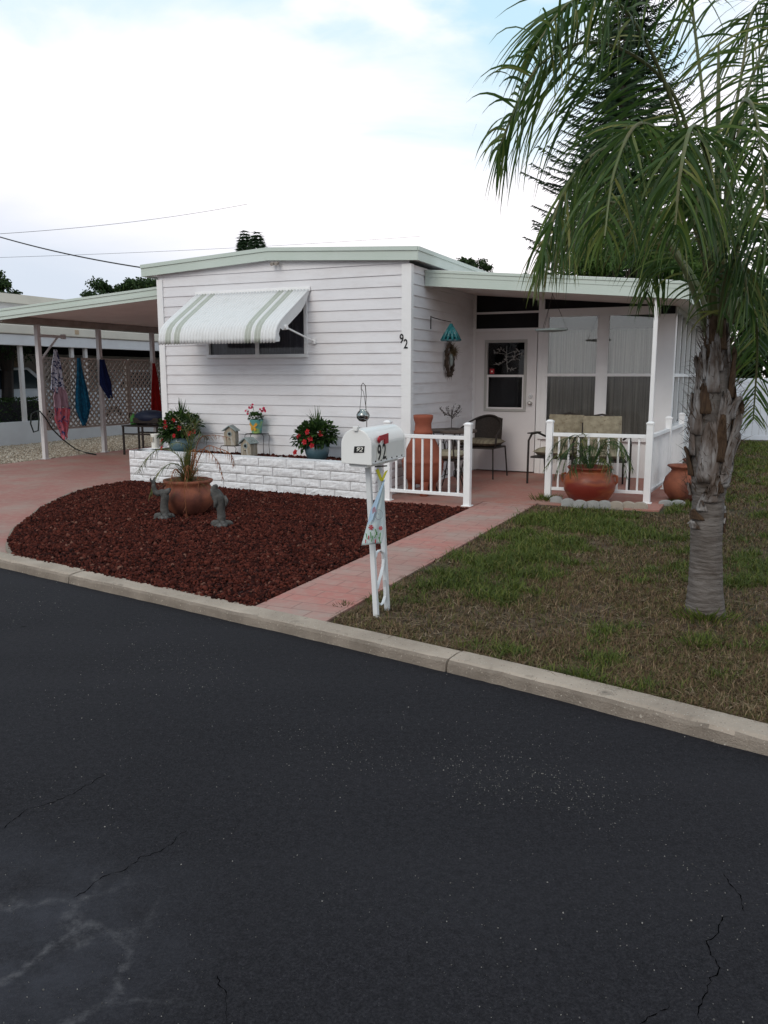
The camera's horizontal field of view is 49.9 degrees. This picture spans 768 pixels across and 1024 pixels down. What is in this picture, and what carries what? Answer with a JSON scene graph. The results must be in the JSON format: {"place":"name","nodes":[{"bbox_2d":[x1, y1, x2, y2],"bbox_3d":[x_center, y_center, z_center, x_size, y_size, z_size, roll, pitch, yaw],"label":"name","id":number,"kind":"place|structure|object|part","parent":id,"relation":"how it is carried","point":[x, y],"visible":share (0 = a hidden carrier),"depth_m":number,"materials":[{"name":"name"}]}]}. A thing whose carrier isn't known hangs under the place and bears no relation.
{"place":"outdoors","nodes":[
{"label":"outdoors","id":0,"kind":"place"},
{"bbox_2d":[0,445,163,552],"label":"driveway","id":1,"kind":"structure","parent":0,"point":[28,488],"depth_m":11.37,"materials":[{"name":"pink concrete"}]},
{"bbox_2d":[0,287,160,459],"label":"carport","id":2,"kind":"object","parent":1,"relation":"on","point":[135,311],"visible":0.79,"depth_m":13.70,"materials":[{"name":"white metal"}]},
{"bbox_2d":[50,350,70,439],"bbox_3d":[-5.519,-1.988,14.040,0.123,1.522,0.383,4,10,24],"label":"hanging towel","id":3,"kind":"object","parent":2,"relation":"hanging from","point":[60,398],"visible":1,"depth_m":14.03,"materials":[{"name":"pink fabric"}]},
{"bbox_2d":[30,411,96,454],"bbox_3d":[-5.504,-1.440,14.740,0.793,0.823,2.136,0,9,-2],"label":"garden hose","id":4,"kind":"object","parent":2,"relation":"hanging from","point":[52,429],"visible":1,"depth_m":13.84,"materials":[{"name":"black"}]},
{"bbox_2d":[42,357,129,429],"bbox_3d":[-5.329,-2.149,14.878,0.040,1.233,2.066,4,10,24],"label":"lattice panel","id":5,"kind":"object","parent":2,"relation":"attached to","point":[125,397],"visible":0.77,"depth_m":14.97,"materials":[{"name":"white wood"}]},
{"bbox_2d":[75,358,90,425],"bbox_3d":[-5.311,-2.112,14.549,0.078,1.192,0.361,3,10,18],"label":"hanging towel","id":6,"kind":"object","parent":5,"relation":"hanging from","point":[82,404],"visible":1,"depth_m":14.52,"materials":[{"name":"teal fabric"}]},
{"bbox_2d":[99,359,112,398],"bbox_3d":[-5.069,-2.423,15.044,0.068,0.707,0.310,4,10,24],"label":"hanging towel","id":7,"kind":"object","parent":2,"relation":"hanging from","point":[105,384],"visible":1,"depth_m":15.00,"materials":[{"name":"blue fabric"}]},
{"bbox_2d":[127,359,161,416],"bbox_3d":[-4.427,-2.477,16.859,0.040,1.233,2.304,4,10,24],"label":"lattice panel","id":8,"kind":"object","parent":2,"relation":"attached to","point":[131,392],"visible":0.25,"depth_m":16.10,"materials":[{"name":"white wood"}]},
{"bbox_2d":[151,363,161,410],"bbox_3d":[-4.491,-2.334,16.203,0.085,1.161,0.352,4,10,24],"label":"hanging towel","id":9,"kind":"object","parent":2,"relation":"hanging from","point":[156,404],"visible":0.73,"depth_m":16.19,"materials":[{"name":"red fabric"}]},
{"bbox_2d":[121,424,160,454],"bbox_3d":[-4.249,-1.306,14.861,0.740,0.525,0.500,3,10,18],"label":"side table","id":10,"kind":"object","parent":1,"relation":"on","point":[141,432],"visible":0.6,"depth_m":14.68,"materials":[{"name":"black metal"}]},
{"bbox_2d":[128,413,135,424],"bbox_3d":[-4.532,-1.683,14.867,0.173,0.211,0.120,4,10,24],"label":"gas bottle","id":11,"kind":"object","parent":10,"relation":"on","point":[131,417],"visible":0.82,"depth_m":14.82,"materials":[{"name":"green metal"}]},
{"bbox_2d":[131,410,161,425],"bbox_3d":[-4.161,-1.691,14.748,0.660,0.266,0.455,3,10,18],"label":"barbecue","id":12,"kind":"object","parent":10,"relation":"on","point":[147,417],"visible":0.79,"depth_m":14.57,"materials":[{"name":"black metal"}]},
{"bbox_2d":[1,204,245,233],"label":"power line","id":13,"kind":"object","parent":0,"point":[119,223],"visible":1,"depth_m":50.15,"materials":[{"name":"black metal"}]},
{"bbox_2d":[0,236,418,257],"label":"power line","id":14,"kind":"object","parent":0,"point":[199,249],"visible":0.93,"depth_m":64.01,"materials":[{"name":"black metal"}]},
{"bbox_2d":[222,425,239,445],"bbox_3d":[-1.992,-1.000,10.745,0.199,0.262,0.166,2,10,10],"label":"birdhouse","id":15,"kind":"object","parent":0,"point":[231,432],"visible":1,"depth_m":10.70,"materials":[{"name":"beige wood"}]},
{"bbox_2d":[0,568,767,1023],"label":"road","id":16,"kind":"structure","parent":0,"point":[354,844],"depth_m":2.62,"materials":[{"name":"black asphalt"}]},
{"bbox_2d":[0,582,766,1023],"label":"road grit","id":17,"kind":"object","parent":16,"relation":"on","point":[410,774],"visible":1,"depth_m":2.98,"materials":[{"name":"grey gravel"}]},
{"bbox_2d":[0,552,767,755],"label":"kerb","id":18,"kind":"structure","parent":16,"relation":"on","point":[746,734],"depth_m":4.12,"materials":[{"name":"concrete"}]},
{"bbox_2d":[0,0,767,376],"label":"sky","id":19,"kind":"structure","parent":0,"point":[335,122],"materials":[{"name":"white"}]},
{"bbox_2d":[385,469,668,511],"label":"patio","id":20,"kind":"structure","parent":0,"point":[513,487],"depth_m":9.96,"materials":[{"name":"pink concrete"}]},
{"bbox_2d":[402,414,443,496],"bbox_3d":[0.459,-0.674,9.725,0.504,0.940,0.504,4,10,24],"label":"chiminea","id":21,"kind":"object","parent":20,"relation":"on","point":[423,422],"visible":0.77,"depth_m":9.57,"materials":[{"name":"ceramic"}]},
{"bbox_2d":[383,420,472,506],"bbox_3d":[0.471,-0.544,9.063,1.070,0.900,0.114,5,10,26],"label":"porch railing","id":22,"kind":"object","parent":20,"relation":"on","point":[467,470],"visible":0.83,"depth_m":8.99,"materials":[{"name":"white paint"}]},
{"bbox_2d":[436,439,463,496],"bbox_3d":[0.719,-0.562,9.811,0.420,0.705,0.500,4,10,24],"label":"bistro chair","id":23,"kind":"object","parent":20,"relation":"on","point":[453,455],"visible":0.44,"depth_m":9.65,"materials":[{"name":"brown metal"}]},
{"bbox_2d":[432,428,476,490],"bbox_3d":[0.832,-0.655,10.248,0.630,0.741,0.630,4,10,24],"label":"bistro table","id":24,"kind":"object","parent":20,"relation":"on","point":[443,431],"visible":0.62,"depth_m":10.13,"materials":[{"name":"metal"}]},
{"bbox_2d":[439,405,460,429],"bbox_3d":[0.821,-1.181,10.162,0.296,0.323,0.231,4,10,24],"label":"metal tree","id":25,"kind":"object","parent":24,"relation":"on","point":[452,416],"visible":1,"depth_m":10.15,"materials":[{"name":"grey metal"}]},
{"bbox_2d":[454,414,507,479],"bbox_3d":[1.369,-0.924,11.509,0.645,0.854,0.577,5,11,29],"label":"rattan chair","id":26,"kind":"object","parent":20,"relation":"on","point":[488,433],"visible":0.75,"depth_m":11.59,"materials":[{"name":"brown wicker"}]},
{"bbox_2d":[529,493,563,501],"bbox_3d":[1.840,-0.175,9.382,0.418,0.104,0.424,6,11,31],"label":"weed tuft","id":27,"kind":"object","parent":20,"relation":"on","point":[547,497],"visible":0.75,"depth_m":9.37,"materials":[{"name":"green plant"}]},
{"bbox_2d":[526,412,583,482],"bbox_3d":[2.303,-0.840,10.841,0.660,0.912,0.676,6,11,32],"label":"patio chair","id":28,"kind":"object","parent":20,"relation":"on","point":[566,423],"visible":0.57,"depth_m":10.85,"materials":[{"name":"beige fabric"}]},
{"bbox_2d":[550,496,562,502],"bbox_3d":[1.921,-0.123,9.189,0.144,0.112,0.056,5,11,28],"label":"edging stone","id":29,"kind":"object","parent":20,"relation":"on","point":[557,499],"visible":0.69,"depth_m":9.16,"materials":[{"name":"grey stone"}]},
{"bbox_2d":[561,498,574,506],"bbox_3d":[2.019,-0.097,9.031,0.152,0.112,0.056,5,11,27],"label":"edging stone","id":30,"kind":"object","parent":20,"relation":"on","point":[566,501],"visible":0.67,"depth_m":9.01,"materials":[{"name":"grey stone"}]},
{"bbox_2d":[542,433,635,500],"bbox_3d":[2.258,-0.469,9.076,1.023,0.772,0.838,4,10,24],"label":"potted plant","id":31,"kind":"object","parent":20,"relation":"on","point":[593,480],"visible":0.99,"depth_m":8.88,"materials":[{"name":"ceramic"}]},
{"bbox_2d":[599,500,610,508],"bbox_3d":[2.371,-0.071,8.879,0.144,0.112,0.056,5,11,27],"label":"edging stone","id":32,"kind":"object","parent":20,"relation":"on","point":[606,503],"visible":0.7,"depth_m":8.85,"materials":[{"name":"grey stone"}]},
{"bbox_2d":[579,414,631,489],"bbox_3d":[2.762,-0.770,10.419,0.660,0.912,0.676,2,10,10],"label":"patio chair","id":33,"kind":"object","parent":20,"relation":"on","point":[604,424],"visible":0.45,"depth_m":10.52,"materials":[{"name":"beige fabric"}]},
{"bbox_2d":[542,412,685,503],"bbox_3d":[3.256,-0.691,9.951,2.948,0.900,1.083,-8,12,-40],"label":"porch railing","id":34,"kind":"object","parent":20,"relation":"on","point":[663,450],"visible":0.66,"depth_m":9.36,"materials":[{"name":"white paint"}]},
{"bbox_2d":[610,501,623,509],"bbox_3d":[2.486,-0.063,8.829,0.152,0.112,0.056,5,11,27],"label":"edging stone","id":35,"kind":"object","parent":20,"relation":"on","point":[618,505],"visible":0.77,"depth_m":8.80,"materials":[{"name":"concrete"}]},
{"bbox_2d":[623,501,633,508],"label":"edging stone","id":36,"kind":"object","parent":20,"relation":"on","point":[628,504],"visible":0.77,"depth_m":8.78,"materials":[{"name":"concrete"}]},
{"bbox_2d":[634,502,647,508],"bbox_3d":[2.720,-0.051,8.756,0.152,0.112,0.056,4,10,22],"label":"edging stone","id":37,"kind":"object","parent":20,"relation":"on","point":[640,505],"visible":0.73,"depth_m":8.73,"materials":[{"name":"concrete"}]},
{"bbox_2d":[658,500,672,505],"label":"edging stone","id":38,"kind":"object","parent":20,"relation":"on","point":[666,502],"visible":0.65,"depth_m":9.05,"materials":[{"name":"grey stone"}]},
{"bbox_2d":[329,395,767,723],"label":"yard","id":39,"kind":"structure","parent":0,"point":[570,603],"depth_m":5.05,"materials":[{"name":"plant"}]},
{"bbox_2d":[0,270,22,294],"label":"broadleaf tree","id":40,"kind":"object","parent":39,"relation":"on","point":[6,284],"visible":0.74,"depth_m":52.96,"materials":[{"name":"green plant"}]},
{"bbox_2d":[0,396,39,422],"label":"dark hedge","id":41,"kind":"object","parent":39,"relation":"on","point":[10,411],"visible":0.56,"depth_m":17.40,"materials":[{"name":"green plant"}]},
{"bbox_2d":[0,345,55,400],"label":"bare trunk tree","id":42,"kind":"object","parent":39,"relation":"on","point":[8,356],"visible":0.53,"depth_m":18.03,"materials":[{"name":"green plant"}]},
{"bbox_2d":[0,367,66,418],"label":"parked car","id":43,"kind":"object","parent":39,"relation":"on","point":[31,384],"visible":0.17,"depth_m":18.76,"materials":[{"name":"white"}]},
{"bbox_3d":[-9.170,-2.951,18.386,1.701,0.440,2.646,4,10,24],"label":"window","id":44,"kind":"part","parent":43,"relation":"part of","materials":[{"name":"black glass"}]},
{"bbox_2d":[5,480,129,554],"bbox_3d":[-3.412,-0.022,8.785,0.556,0.036,4.808,-1,9,-6],"label":"bed edging","id":45,"kind":"object","parent":39,"relation":"on","point":[9,551],"visible":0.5,"depth_m":7.47,"materials":[{"name":"grey concrete"}]},
{"bbox_2d":[0,292,160,445],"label":"neighbour home","id":46,"kind":"object","parent":39,"relation":"on","point":[78,343],"visible":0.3,"depth_m":18.54,"materials":[{"name":"beige"}]},
{"bbox_2d":[14,352,17,366],"bbox_3d":[-9.607,-3.876,21.494,0.030,0.650,0.290,4,10,24],"label":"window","id":47,"kind":"structure","parent":46,"relation":"in","point":[15,362],"depth_m":21.49,"materials":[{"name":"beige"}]},
{"bbox_2d":[0,431,162,463],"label":"gravel strip","id":48,"kind":"object","parent":39,"relation":"on","point":[61,454],"visible":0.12,"depth_m":15.68,"materials":[{"name":"gravel"}]},
{"bbox_2d":[65,369,161,417],"bbox_3d":[-6.862,-3.077,22.339,1.790,1.599,5.200,4,10,24],"label":"parked car","id":49,"kind":"object","parent":39,"relation":"on","point":[69,403],"visible":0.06,"depth_m":21.07,"materials":[{"name":"white"}]},
{"bbox_3d":[-6.778,-3.620,22.433,1.701,0.440,3.200,4,10,24],"label":"window","id":50,"kind":"part","parent":49,"relation":"part of","materials":[{"name":"black glass"}]},
{"bbox_2d":[79,275,157,296],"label":"broadleaf tree","id":51,"kind":"object","parent":39,"relation":"on","point":[101,286],"visible":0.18,"depth_m":47.56,"materials":[{"name":"green plant"}]},
{"bbox_2d":[7,480,468,605],"bbox_3d":[-2.105,0.077,8.105,4.937,0.092,4.591,4,10,24],"label":"lava rock","id":52,"kind":"object","parent":39,"relation":"on","point":[136,534],"visible":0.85,"depth_m":7.19,"materials":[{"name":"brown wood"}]},
{"bbox_2d":[150,477,174,519],"bbox_3d":[-2.181,-0.135,8.135,0.224,0.410,0.183,2,10,13],"label":"stone statue","id":53,"kind":"object","parent":52,"relation":"on","point":[164,513],"visible":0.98,"depth_m":8.10,"materials":[{"name":"grey stone"}]},
{"bbox_2d":[134,407,235,517],"bbox_3d":[-2.014,-0.519,8.401,1.065,1.102,0.759,9,13,44],"label":"terracotta planter","id":54,"kind":"object","parent":52,"relation":"on","point":[189,493],"visible":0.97,"depth_m":8.31,"materials":[{"name":"brown ceramic"}]},
{"bbox_2d":[210,484,232,527],"bbox_3d":[-1.530,-0.062,7.726,0.224,0.399,0.183,2,10,13],"label":"stone statue","id":55,"kind":"object","parent":52,"relation":"on","point":[220,499],"visible":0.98,"depth_m":7.68,"materials":[{"name":"grey stone"}]},
{"bbox_2d":[233,230,250,250],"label":"norfolk pine","id":56,"kind":"object","parent":39,"relation":"on","point":[242,244],"visible":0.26,"depth_m":59.36,"materials":[{"name":"green plant"}]},
{"bbox_2d":[247,231,266,249],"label":"norfolk pine","id":57,"kind":"object","parent":39,"relation":"on","point":[254,242],"visible":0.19,"depth_m":57.45,"materials":[{"name":"green plant"}]},
{"bbox_2d":[129,447,403,499],"bbox_3d":[-1.632,-0.508,10.477,3.792,0.441,0.935,4,10,24],"label":"block planter","id":58,"kind":"object","parent":39,"relation":"on","point":[313,477],"visible":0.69,"depth_m":9.98,"materials":[{"name":"white painted concrete block"}]},
{"bbox_2d":[150,434,158,449],"bbox_3d":[-3.163,-0.960,11.405,0.120,0.240,0.122,4,10,24],"label":"white tin","id":59,"kind":"object","parent":58,"relation":"on","point":[154,441],"visible":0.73,"depth_m":11.36,"materials":[{"name":"white metal"}]},
{"bbox_2d":[156,397,204,451],"bbox_3d":[-2.723,-1.161,11.033,0.698,0.748,0.578,4,10,24],"label":"potted plant","id":60,"kind":"object","parent":58,"relation":"on","point":[170,432],"visible":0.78,"depth_m":10.93,"materials":[{"name":"green plant"}]},
{"bbox_2d":[162,450,340,460],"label":"planter mulch","id":61,"kind":"object","parent":58,"relation":"in","point":[292,456],"visible":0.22,"depth_m":10.60,"materials":[{"name":"brown wood"}]},
{"bbox_2d":[238,437,258,455],"bbox_3d":[-1.736,-0.834,10.590,0.212,0.252,0.175,6,11,32],"label":"birdhouse","id":62,"kind":"object","parent":61,"relation":"on","point":[248,445],"visible":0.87,"depth_m":10.54,"materials":[{"name":"beige"}]},
{"bbox_2d":[356,383,369,426],"bbox_3d":[-0.248,-1.053,9.785,0.160,0.952,0.160,4,10,24],"label":"hanging globe","id":63,"kind":"object","parent":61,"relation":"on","point":[362,418],"visible":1,"depth_m":9.74,"materials":[{"name":"silver metal"}]},
{"bbox_2d":[245,433,269,454],"bbox_3d":[-1.654,-0.881,10.776,0.298,0.290,0.157,4,10,24],"label":"wire stand","id":64,"kind":"object","parent":58,"relation":"on","point":[263,440],"visible":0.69,"depth_m":10.74,"materials":[{"name":"black metal"}]},
{"bbox_2d":[245,404,265,433],"bbox_3d":[-1.644,-1.218,10.728,0.322,0.386,0.229,4,10,24],"label":"flower bucket","id":65,"kind":"object","parent":64,"relation":"on","point":[256,424],"visible":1,"depth_m":10.68,"materials":[{"name":"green plant"}]},
{"bbox_2d":[290,406,339,459],"bbox_3d":[-0.839,-0.971,10.094,0.651,0.680,0.503,4,10,24],"label":"potted plant","id":66,"kind":"object","parent":58,"relation":"on","point":[312,442],"visible":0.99,"depth_m":10.01,"materials":[{"name":"green plant"}]},
{"bbox_2d":[341,424,404,618],"bbox_3d":[-0.052,0.081,4.819,0.192,1.207,0.524,4,10,23],"label":"mailbox","id":67,"kind":"object","parent":39,"relation":"on","point":[367,448],"visible":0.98,"depth_m":4.70,"materials":[{"name":"white metal"}]},
{"bbox_2d":[341,425,372,464],"bbox_3d":[-0.151,-0.369,4.521,0.184,0.222,0.042,4,10,23],"label":"door","id":68,"kind":"structure","parent":67,"relation":"in","point":[356,445],"depth_m":4.52,"materials":[{"name":"white metal"}]},
{"bbox_2d":[362,465,387,544],"bbox_3d":[-0.054,-0.033,4.637,0.150,0.455,0.066,0,9,0],"label":"garden banner","id":69,"kind":"object","parent":67,"relation":"hanging from","point":[374,532],"visible":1,"depth_m":4.64,"materials":[{"name":"white fabric"}]},
{"bbox_2d":[256,502,532,621],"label":"walkway","id":70,"kind":"structure","parent":39,"relation":"on","point":[318,597],"depth_m":6.15,"materials":[{"name":"pink concrete"}]},
{"bbox_2d":[332,600,354,606],"bbox_3d":[-0.245,0.566,5.103,0.126,0.037,0.154,3,10,20],"label":"weed tuft","id":71,"kind":"object","parent":70,"relation":"on","point":[343,604],"visible":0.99,"depth_m":5.10,"materials":[{"name":"green plant"}]},
{"bbox_2d":[140,246,703,488],"bbox_3d":[2.262,-2.592,15.219,7.031,3.026,13.004,4,10,24],"label":"mobile home","id":72,"kind":"object","parent":39,"relation":"on","point":[287,338],"visible":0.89,"depth_m":10.84,"materials":[{"name":"plastic"}]},
{"bbox_2d":[0,237,139,267],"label":"power line","id":73,"kind":"object","parent":72,"relation":"on","point":[71,254],"visible":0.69,"depth_m":13.76,"materials":[{"name":"black metal"}]},
{"bbox_2d":[206,300,307,357],"bbox_3d":[-1.644,-2.396,10.742,1.575,0.900,0.148,4,10,24],"label":"window","id":74,"kind":"structure","parent":72,"relation":"in","point":[290,345],"depth_m":10.69,"materials":[{"name":"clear glass"}]},
{"bbox_2d":[430,316,460,341],"bbox_3d":[0.806,-2.300,10.353,0.272,0.318,0.378,-7,12,-36],"label":"glass chime","id":75,"kind":"object","parent":72,"relation":"attached to","point":[450,334],"visible":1,"depth_m":10.27,"materials":[{"name":"teal glass"}]},
{"bbox_2d":[444,342,459,379],"bbox_3d":[0.928,-2.029,11.002,0.181,0.581,0.415,4,10,24],"label":"wreath","id":76,"kind":"object","parent":72,"relation":"attached to","point":[450,360],"visible":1,"depth_m":10.99,"materials":[{"name":"plant"}]},
{"bbox_2d":[473,330,537,471],"bbox_3d":[1.786,-1.632,12.040,0.909,2.039,0.361,4,10,24],"label":"door","id":77,"kind":"structure","parent":72,"relation":"in","point":[510,396],"depth_m":12.01,"materials":[{"name":"paint"}]},
{"bbox_2d":[494,348,522,371],"bbox_3d":[1.774,-2.185,11.787,0.445,0.370,0.049,4,10,24],"label":"metal leaf spray","id":78,"kind":"object","parent":72,"relation":"attached to","point":[506,359],"visible":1,"depth_m":11.81,"materials":[{"name":"silver metal"}]},
{"bbox_2d":[535,292,567,331],"bbox_3d":[2.018,-2.418,9.915,0.390,0.492,0.390,4,10,24],"label":"tray feeder","id":79,"kind":"object","parent":72,"relation":"hanging from","point":[544,329],"visible":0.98,"depth_m":9.84,"materials":[{"name":"white metal"}]},
{"bbox_2d":[544,316,599,434],"bbox_3d":[2.637,-1.888,11.575,0.769,1.697,0.167,4,10,24],"label":"window","id":80,"kind":"structure","parent":72,"relation":"in","point":[571,374],"depth_m":11.60,"materials":[{"name":"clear glass"}]},
{"bbox_2d":[604,314,658,434],"bbox_3d":[3.372,-1.834,11.248,0.720,1.697,0.167,4,10,24],"label":"window","id":81,"kind":"structure","parent":72,"relation":"in","point":[629,351],"depth_m":11.29,"materials":[{"name":"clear glass"}]},
{"bbox_2d":[456,256,493,271],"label":"broadleaf tree","id":82,"kind":"object","parent":39,"relation":"on","point":[481,264],"visible":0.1,"depth_m":57.03,"materials":[{"name":"green plant"}]},
{"bbox_2d":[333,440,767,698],"bbox_3d":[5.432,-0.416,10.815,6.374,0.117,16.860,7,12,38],"label":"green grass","id":83,"kind":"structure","parent":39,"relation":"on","point":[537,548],"depth_m":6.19,"materials":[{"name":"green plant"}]},
{"bbox_2d":[573,500,586,507],"bbox_3d":[2.126,-0.080,8.929,0.144,0.112,0.056,4,10,25],"label":"edging stone","id":84,"kind":"object","parent":39,"relation":"on","point":[577,503],"visible":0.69,"depth_m":8.90,"materials":[{"name":"grey stone"}]},
{"bbox_2d":[586,500,599,508],"bbox_3d":[2.249,-0.075,8.904,0.152,0.112,0.056,4,10,22],"label":"edging stone","id":85,"kind":"object","parent":39,"relation":"on","point":[593,503],"visible":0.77,"depth_m":8.87,"materials":[{"name":"grey stone"}]},
{"bbox_2d":[590,563,619,573],"bbox_3d":[1.587,0.407,5.938,0.212,0.078,0.203,0,9,0],"label":"weed tuft","id":86,"kind":"object","parent":39,"relation":"on","point":[601,569],"visible":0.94,"depth_m":5.94,"materials":[{"name":"green plant"}]},
{"bbox_2d":[466,0,767,619],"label":"queen palm","id":87,"kind":"object","parent":39,"relation":"on","point":[717,410],"visible":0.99,"depth_m":4.10,"materials":[{"name":"green plant"}]},
{"bbox_2d":[519,0,739,324],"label":"norfolk pine","id":88,"kind":"object","parent":39,"relation":"on","point":[614,85],"visible":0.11,"depth_m":23.81,"materials":[{"name":"green plant"}]},
{"bbox_2d":[558,222,730,282],"bbox_3d":[6.889,-5.362,23.358,4.846,5.988,4.566,0,9,0],"label":"broadleaf tree","id":89,"kind":"object","parent":39,"relation":"on","point":[699,268],"visible":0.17,"depth_m":22.24,"materials":[{"name":"green plant"}]},
{"bbox_2d":[663,463,691,502],"bbox_3d":[3.392,-0.324,9.303,0.470,0.412,0.470,4,10,24],"label":"side pot","id":90,"kind":"object","parent":39,"relation":"on","point":[671,485],"visible":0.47,"depth_m":9.17,"materials":[{"name":"ceramic"}]},
{"bbox_2d":[672,500,685,504],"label":"edging stone","id":91,"kind":"object","parent":39,"relation":"on","point":[677,501],"visible":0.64,"depth_m":9.05,"materials":[{"name":"grey stone"}]},
{"bbox_2d":[674,632,716,650],"bbox_3d":[1.654,0.682,4.345,0.229,0.056,0.219,-6,11,-34],"label":"weed tuft","id":92,"kind":"object","parent":39,"relation":"on","point":[698,643],"visible":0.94,"depth_m":4.34,"materials":[{"name":"green plant"}]},
{"bbox_2d":[670,603,743,626],"bbox_3d":[1.872,0.591,4.823,0.426,0.080,0.407,0,9,0],"label":"weed tuft","id":93,"kind":"object","parent":39,"relation":"on","point":[704,617],"visible":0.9,"depth_m":4.79,"materials":[{"name":"green plant"}]},
{"bbox_2d":[678,269,767,377],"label":"broadleaf tree","id":94,"kind":"object","parent":39,"relation":"on","point":[760,366],"visible":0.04,"depth_m":21.90,"materials":[{"name":"green plant"}]},
{"bbox_2d":[735,378,767,439],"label":"vinyl fence","id":95,"kind":"object","parent":39,"relation":"on","point":[755,431],"visible":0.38,"depth_m":17.71,"materials":[{"name":"white plastic"}]},
{"bbox_2d":[736,293,767,382],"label":"broadleaf tree","id":96,"kind":"object","parent":39,"relation":"on","point":[762,372],"visible":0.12,"depth_m":22.37,"materials":[{"name":"green plant"}]}
]}

